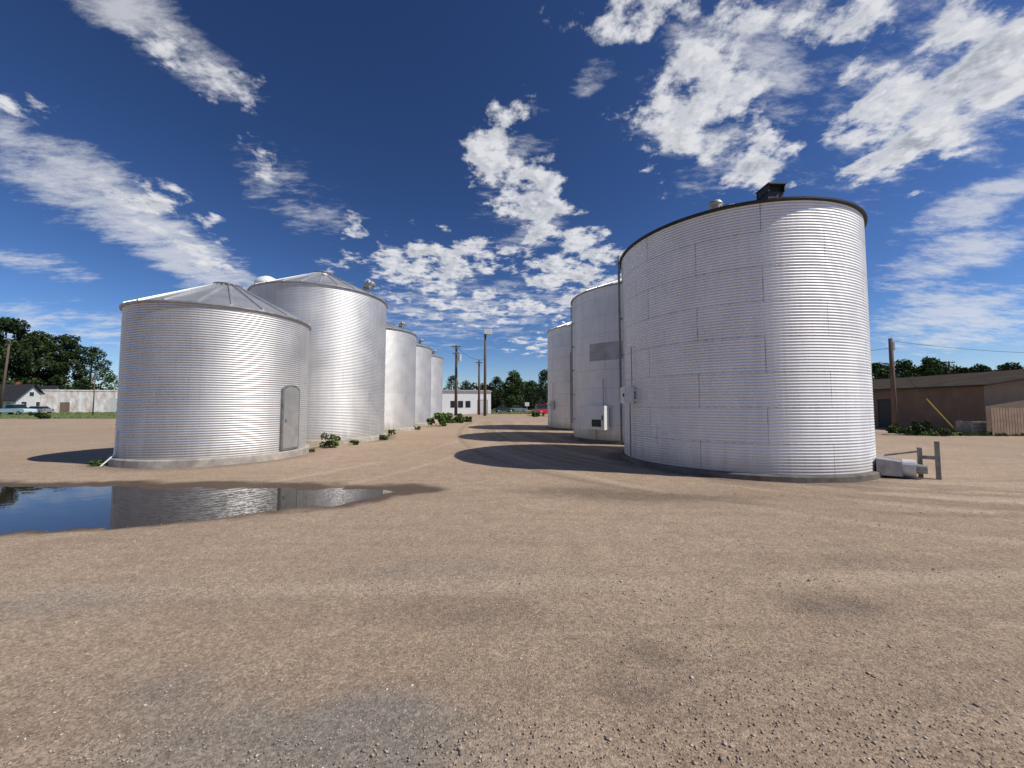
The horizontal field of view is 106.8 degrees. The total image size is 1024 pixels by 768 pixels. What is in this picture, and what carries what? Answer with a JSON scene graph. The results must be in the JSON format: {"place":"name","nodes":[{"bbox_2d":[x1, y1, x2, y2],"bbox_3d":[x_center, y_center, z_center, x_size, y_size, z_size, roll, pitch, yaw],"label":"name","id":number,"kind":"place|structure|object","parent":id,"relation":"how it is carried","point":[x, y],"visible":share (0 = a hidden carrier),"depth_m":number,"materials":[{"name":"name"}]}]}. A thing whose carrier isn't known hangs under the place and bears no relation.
{"place":"outdoors","nodes":[
{"label":"outdoors","id":0,"kind":"place"},
{"bbox_2d":[0,412,116,418],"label":"grass","id":1,"kind":"structure","parent":0,"point":[59,415],"depth_m":58.66,"materials":[{"name":"green plant"}]},
{"bbox_2d":[0,404,36,414],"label":"pickup truck","id":2,"kind":"object","parent":1,"relation":"on","point":[18,408],"visible":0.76,"depth_m":65.10,"materials":[{"name":"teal metal"}]},
{"bbox_2d":[22,406,53,413],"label":"parked car","id":3,"kind":"object","parent":1,"relation":"on","point":[40,409],"visible":0.47,"depth_m":73.19,"materials":[{"name":"silver metal"}]},
{"bbox_2d":[0,409,1023,767],"bbox_3d":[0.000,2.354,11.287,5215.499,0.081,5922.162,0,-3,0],"label":"ground","id":4,"kind":"structure","parent":0,"point":[490,455],"depth_m":3.12,"materials":[{"name":"beige gravel"}]},
{"bbox_2d":[0,338,12,412],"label":"utility pole","id":5,"kind":"object","parent":4,"relation":"on","point":[4,375],"visible":0.96,"depth_m":70.14,"materials":[{"name":"brown wood"}]},
{"bbox_2d":[0,317,42,384],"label":"tree","id":6,"kind":"object","parent":4,"relation":"on","point":[21,351],"visible":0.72,"depth_m":104.08,"materials":[{"name":"green plant"}]},
{"bbox_2d":[0,382,44,412],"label":"house","id":7,"kind":"structure","parent":4,"relation":"on","point":[27,395],"depth_m":81.70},
{"bbox_2d":[27,411,50,418],"bbox_3d":[-57.339,3.796,46.220,1.818,0.982,1.454,1,-3,-9],"label":"shrub","id":8,"kind":"object","parent":4,"relation":"on","point":[41,415],"visible":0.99,"depth_m":45.89,"materials":[{"name":"green plant"}]},
{"bbox_2d":[9,330,70,386],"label":"tree","id":9,"kind":"object","parent":4,"relation":"on","point":[43,354],"visible":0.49,"depth_m":109.04,"materials":[{"name":"green plant"}]},
{"bbox_2d":[38,386,62,389],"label":"house","id":10,"kind":"structure","parent":4,"relation":"on","point":[50,387],"depth_m":92.18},
{"bbox_2d":[37,333,89,389],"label":"tree","id":11,"kind":"object","parent":4,"relation":"on","point":[65,342],"visible":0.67,"depth_m":113.18,"materials":[{"name":"green plant"}]},
{"bbox_2d":[40,389,117,412],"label":"warehouse","id":12,"kind":"structure","parent":4,"relation":"on","point":[57,401],"depth_m":86.68,"materials":[{"name":"white"}]},
{"bbox_2d":[59,402,69,411],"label":"door","id":13,"kind":"structure","parent":12,"relation":"in","point":[63,406],"depth_m":85.56,"materials":[{"name":"brown metal"}]},
{"bbox_2d":[109,398,116,411],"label":"door","id":14,"kind":"structure","parent":12,"relation":"in","point":[113,401],"depth_m":89.12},
{"bbox_2d":[69,346,114,389],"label":"tree","id":15,"kind":"object","parent":4,"relation":"on","point":[92,354],"visible":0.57,"depth_m":117.86,"materials":[{"name":"green plant"}]},
{"bbox_2d":[92,375,95,414],"bbox_3d":[-70.400,1.908,63.992,0.174,6.853,0.174,0,-3,0],"label":"utility pole","id":16,"kind":"object","parent":4,"relation":"on","point":[93,396],"visible":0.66,"depth_m":63.92,"materials":[{"name":"brown wood"}]},
{"bbox_2d":[88,460,103,465],"bbox_3d":[-11.616,2.218,10.600,0.326,0.200,0.309,2,-4,-29],"label":"shrub","id":17,"kind":"object","parent":4,"relation":"on","point":[96,463],"visible":0.94,"depth_m":10.57,"materials":[{"name":"green plant"}]},
{"bbox_2d":[98,374,118,389],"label":"tree","id":18,"kind":"object","parent":4,"relation":"on","point":[110,378],"visible":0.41,"depth_m":119.75,"materials":[{"name":"green plant"}]},
{"bbox_2d":[0,486,392,533],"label":"puddle water","id":19,"kind":"structure","parent":4,"relation":"on","point":[48,509],"depth_m":6.67,"materials":[{"name":"grey liquid"}]},
{"bbox_2d":[100,282,311,468],"bbox_3d":[-9.780,-0.502,12.937,5.260,5.950,5.260,0,-3,0],"label":"grain bin","id":20,"kind":"object","parent":4,"relation":"on","point":[215,374],"visible":1,"depth_m":10.80,"materials":[{"name":"metal"}]},
{"bbox_2d":[279,385,299,449],"bbox_3d":[-7.291,1.082,12.491,0.150,2.097,0.780,0,-3,8],"label":"door","id":21,"kind":"structure","parent":20,"relation":"in","point":[290,394],"depth_m":12.40,"materials":[{"name":"metal"}]},
{"bbox_2d":[247,270,387,445],"bbox_3d":[-9.662,-1.453,19.109,6.523,8.530,6.400,0,-3,0],"label":"grain bin","id":22,"kind":"object","parent":4,"relation":"on","point":[345,320],"visible":0.67,"depth_m":16.84,"materials":[{"name":"metal"}]},
{"bbox_2d":[319,432,340,447],"bbox_3d":[-7.208,2.247,15.143,0.947,0.648,0.625,-2,-4,32],"label":"shrub","id":23,"kind":"object","parent":4,"relation":"on","point":[329,442],"visible":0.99,"depth_m":15.10,"materials":[{"name":"green plant"}]},
{"bbox_2d":[349,439,358,444],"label":"shrub","id":24,"kind":"object","parent":4,"relation":"on","point":[353,442],"visible":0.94,"depth_m":16.15,"materials":[{"name":"green plant"}]},
{"bbox_2d":[379,434,389,439],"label":"shrub","id":25,"kind":"object","parent":4,"relation":"on","point":[383,437],"visible":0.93,"depth_m":18.48,"materials":[{"name":"green plant"}]},
{"bbox_2d":[388,429,395,434],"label":"shrub","id":26,"kind":"object","parent":4,"relation":"on","point":[391,431],"visible":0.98,"depth_m":21.53,"materials":[{"name":"green plant"}]},
{"bbox_2d":[384,322,416,432],"bbox_3d":[-9.800,-0.767,26.082,6.460,7.930,6.460,0,-3,0],"label":"grain bin","id":27,"kind":"object","parent":4,"relation":"on","point":[400,381],"visible":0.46,"depth_m":24.41,"materials":[{"name":"metal"}]},
{"bbox_2d":[415,339,431,425],"bbox_3d":[-10.100,-0.408,32.572,6.460,7.930,6.460,0,-3,0],"label":"grain bin","id":28,"kind":"object","parent":4,"relation":"on","point":[423,388],"visible":0.3,"depth_m":31.22,"materials":[{"name":"metal"}]},
{"bbox_2d":[431,350,442,421],"bbox_3d":[-10.300,-0.050,39.062,6.460,7.930,6.460,0,-3,0],"label":"grain bin","id":29,"kind":"object","parent":4,"relation":"on","point":[436,379],"visible":0.21,"depth_m":37.76,"materials":[{"name":"metal"}]},
{"bbox_2d":[426,412,450,425],"bbox_3d":[-5.935,2.816,30.768,1.981,1.231,1.265,0,-3,0],"label":"shrub","id":30,"kind":"object","parent":4,"relation":"on","point":[443,418],"visible":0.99,"depth_m":30.48,"materials":[{"name":"green plant"}]},
{"bbox_2d":[443,375,458,389],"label":"tree","id":31,"kind":"object","parent":4,"relation":"on","point":[450,379],"visible":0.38,"depth_m":105.57,"materials":[{"name":"green plant"}]},
{"bbox_2d":[446,412,463,422],"bbox_3d":[-5.597,3.196,35.996,2.009,1.056,1.484,1,-3,-25],"label":"shrub","id":32,"kind":"object","parent":4,"relation":"on","point":[458,418],"visible":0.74,"depth_m":35.78,"materials":[{"name":"green plant"}]},
{"bbox_2d":[451,345,460,415],"bbox_3d":[-9.118,-0.571,62.070,1.638,11.590,0.628,0,-3,0],"label":"utility pole","id":33,"kind":"object","parent":4,"relation":"on","point":[459,359],"visible":0.95,"depth_m":62.00,"materials":[{"name":"brown wood"}]},
{"bbox_2d":[459,380,473,389],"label":"tree","id":34,"kind":"object","parent":4,"relation":"on","point":[465,385],"visible":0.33,"depth_m":124.70,"materials":[{"name":"green plant"}]},
{"bbox_2d":[442,390,491,413],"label":"flat building","id":35,"kind":"structure","parent":4,"relation":"on","point":[467,401],"depth_m":71.28,"materials":[{"name":"white paint"}]},
{"bbox_2d":[458,401,462,406],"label":"window","id":36,"kind":"structure","parent":35,"relation":"in","point":[460,403],"depth_m":70.97,"materials":[{"name":"glass"}]},
{"bbox_2d":[466,401,470,406],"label":"window","id":37,"kind":"structure","parent":35,"relation":"in","point":[468,403],"depth_m":71.38,"materials":[{"name":"glass"}]},
{"bbox_2d":[480,400,487,413],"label":"garage door","id":38,"kind":"structure","parent":35,"relation":"in","point":[481,401],"depth_m":72.06,"materials":[{"name":"metal"}]},
{"bbox_2d":[463,416,471,421],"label":"shrub","id":39,"kind":"object","parent":4,"relation":"on","point":[467,419],"visible":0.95,"depth_m":37.99,"materials":[{"name":"green plant"}]},
{"bbox_2d":[476,360,481,414],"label":"utility pole","id":40,"kind":"object","parent":4,"relation":"on","point":[478,362],"visible":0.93,"depth_m":65.92,"materials":[{"name":"brown wood"}]},
{"bbox_2d":[458,382,505,406],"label":"tree","id":41,"kind":"object","parent":4,"relation":"on","point":[481,387],"visible":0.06,"depth_m":148.47,"materials":[{"name":"green plant"}]},
{"bbox_2d":[483,329,491,415],"bbox_3d":[-3.864,-1.815,60.142,1.301,13.860,0.700,0,-3,0],"label":"utility pole","id":42,"kind":"object","parent":4,"relation":"on","point":[487,331],"visible":0.83,"depth_m":60.00,"materials":[{"name":"brown wood"}]},
{"bbox_2d":[486,376,504,409],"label":"tree","id":43,"kind":"object","parent":4,"relation":"on","point":[497,380],"visible":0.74,"depth_m":117.10,"materials":[{"name":"green plant"}]},
{"bbox_2d":[499,370,525,407],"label":"tree","id":44,"kind":"object","parent":4,"relation":"on","point":[512,395],"visible":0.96,"depth_m":110.51,"materials":[{"name":"green plant"}]},
{"bbox_2d":[505,380,546,407],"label":"tree","id":45,"kind":"object","parent":4,"relation":"on","point":[528,396],"visible":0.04,"depth_m":153.93,"materials":[{"name":"green plant"}]},
{"bbox_2d":[520,380,541,409],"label":"tree","id":46,"kind":"object","parent":4,"relation":"on","point":[531,385],"visible":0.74,"depth_m":128.66,"materials":[{"name":"green plant"}]},
{"bbox_2d":[532,412,539,416],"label":"shrub","id":47,"kind":"object","parent":4,"relation":"on","point":[535,414],"visible":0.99,"depth_m":53.87,"materials":[{"name":"green plant"}]},
{"bbox_2d":[531,404,547,415],"bbox_3d":[4.579,4.075,59.866,1.910,1.870,5.640,1,-3,-10],"label":"pickup truck","id":48,"kind":"object","parent":4,"relation":"on","point":[542,408],"visible":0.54,"depth_m":58.90,"materials":[{"name":"red metal"}]},
{"bbox_2d":[533,369,547,405],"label":"tree","id":49,"kind":"object","parent":4,"relation":"on","point":[543,386],"visible":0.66,"depth_m":99.47,"materials":[{"name":"green plant"}]},
{"bbox_2d":[546,321,573,430],"bbox_3d":[5.795,-0.917,27.893,6.610,8.430,6.600,0,-3,0],"label":"grain bin","id":50,"kind":"object","parent":4,"relation":"on","point":[560,415],"visible":0.36,"depth_m":25.97,"materials":[{"name":"metal"}]},
{"bbox_2d":[571,279,623,444],"bbox_3d":[6.298,-1.392,19.306,6.603,8.430,6.600,0,-3,0],"label":"grain bin","id":51,"kind":"object","parent":4,"relation":"on","point":[595,395],"visible":0.39,"depth_m":17.19,"materials":[{"name":"metal"}]},
{"bbox_2d":[618,182,883,482],"bbox_3d":[6.645,-1.581,11.805,6.791,7.980,6.600,0,-3,0],"label":"grain bin","id":52,"kind":"object","parent":4,"relation":"on","point":[746,354],"visible":1,"depth_m":8.93,"materials":[{"name":"metal"}]},
{"bbox_2d":[871,362,900,379],"bbox_3d":[60.133,0.773,61.882,6.536,8.946,5.989,3,-4,-39],"label":"tree","id":53,"kind":"object","parent":4,"relation":"on","point":[879,370],"visible":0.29,"depth_m":61.10,"materials":[{"name":"green plant"}]},
{"bbox_2d":[888,338,897,428],"bbox_3d":[23.091,0.141,22.995,0.270,5.855,0.335,0,-3,0],"label":"utility pole","id":54,"kind":"object","parent":4,"relation":"on","point":[891,346],"visible":0.75,"depth_m":22.97,"materials":[{"name":"brown wood"}]},
{"bbox_2d":[894,364,956,430],"bbox_3d":[24.452,0.792,22.491,2.827,4.313,0.054,-1,-3,21],"label":"guy wire","id":55,"kind":"object","parent":54,"relation":"attached to","point":[931,404],"visible":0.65,"depth_m":22.29,"materials":[{"name":"yellow plastic"}]},
{"bbox_2d":[894,341,1023,352],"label":"overhead wire","id":56,"kind":"object","parent":54,"relation":"attached to","point":[957,348],"visible":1,"depth_m":25.04,"materials":[{"name":"black metal"}]},
{"bbox_2d":[885,422,921,434],"bbox_3d":[22.260,2.549,21.558,1.468,0.753,0.902,-1,-3,17],"label":"shrub","id":57,"kind":"object","parent":4,"relation":"on","point":[913,430],"visible":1,"depth_m":21.43,"materials":[{"name":"green plant"}]},
{"bbox_2d":[876,441,941,479],"bbox_3d":[9.249,1.773,8.879,0.800,0.880,1.025,3,-4,-42],"label":"aeration fan","id":58,"kind":"object","parent":4,"relation":"on","point":[887,466],"visible":0.98,"depth_m":8.81},
{"bbox_2d":[894,359,926,377],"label":"tree","id":59,"kind":"object","parent":4,"relation":"on","point":[906,367],"visible":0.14,"depth_m":65.46,"materials":[{"name":"green plant"}]},
{"bbox_2d":[911,421,933,431],"bbox_3d":[24.148,2.560,22.369,1.236,0.815,0.862,2,-4,-31],"label":"shrub","id":60,"kind":"object","parent":4,"relation":"on","point":[927,426],"visible":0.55,"depth_m":22.21,"materials":[{"name":"green plant"}]},
{"bbox_2d":[912,356,955,376],"bbox_3d":[70.665,0.285,64.411,7.113,10.206,7.145,-1,-3,11],"label":"tree","id":61,"kind":"object","parent":4,"relation":"on","point":[932,366],"visible":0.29,"depth_m":63.13,"materials":[{"name":"green plant"}]},
{"bbox_2d":[934,426,954,435],"bbox_3d":[23.721,2.589,20.858,0.825,0.587,0.663,1,-3,-15],"label":"shrub","id":62,"kind":"object","parent":4,"relation":"on","point":[943,431],"visible":0.99,"depth_m":20.78,"materials":[{"name":"green plant"}]},
{"bbox_2d":[947,364,971,373],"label":"tree","id":63,"kind":"object","parent":4,"relation":"on","point":[958,370],"visible":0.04,"depth_m":67.29,"materials":[{"name":"green plant"}]},
{"bbox_2d":[964,363,996,372],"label":"tree","id":64,"kind":"object","parent":4,"relation":"on","point":[977,368],"visible":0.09,"depth_m":66.15,"materials":[{"name":"green plant"}]},
{"bbox_2d":[996,362,1022,370],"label":"tree","id":65,"kind":"object","parent":4,"relation":"on","point":[1007,366],"visible":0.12,"depth_m":65.57,"materials":[{"name":"green plant"}]},
{"bbox_2d":[0,0,1023,389],"label":"sky","id":66,"kind":"structure","parent":0,"point":[483,164],"materials":[{"name":"blue"}]},
{"bbox_2d":[481,411,547,413],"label":"grass","id":67,"kind":"structure","parent":0,"point":[512,412],"depth_m":77.86,"materials":[{"name":"green plant"}]},
{"bbox_2d":[494,406,513,411],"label":"parked car","id":68,"kind":"object","parent":67,"relation":"on","point":[501,408],"visible":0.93,"depth_m":86.94,"materials":[{"name":"black metal"}]},
{"bbox_2d":[512,406,526,411],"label":"parked car","id":69,"kind":"object","parent":67,"relation":"on","point":[517,408],"visible":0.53,"depth_m":92.89,"materials":[{"name":"silver metal"}]},
{"bbox_2d":[872,369,1023,431],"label":"brown building","id":70,"kind":"structure","parent":0,"point":[952,398],"depth_m":25.07,"materials":[{"name":"brown metal"}]},
{"bbox_2d":[877,399,891,427],"bbox_3d":[28.026,2.232,28.520,0.047,2.170,1.120,0,-3,0],"label":"door","id":71,"kind":"structure","parent":70,"relation":"in","point":[884,405],"depth_m":28.59,"materials":[{"name":"metal"}]},
{"bbox_2d":[915,430,1023,435],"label":"grass","id":72,"kind":"structure","parent":0,"point":[936,433],"depth_m":21.00,"materials":[{"name":"green plant"}]},
{"bbox_2d":[955,420,987,432],"bbox_3d":[26.217,2.486,21.696,1.100,0.830,1.000,0,-3,0],"label":"air conditioner","id":73,"kind":"object","parent":72,"relation":"on","point":[974,426],"visible":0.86,"depth_m":21.33,"materials":[{"name":"metal"}]},
{"bbox_2d":[990,407,1023,434],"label":"board fence","id":74,"kind":"object","parent":72,"relation":"on","point":[1009,421],"visible":0.99,"depth_m":20.92,"materials":[{"name":"beige wood"}]}
]}

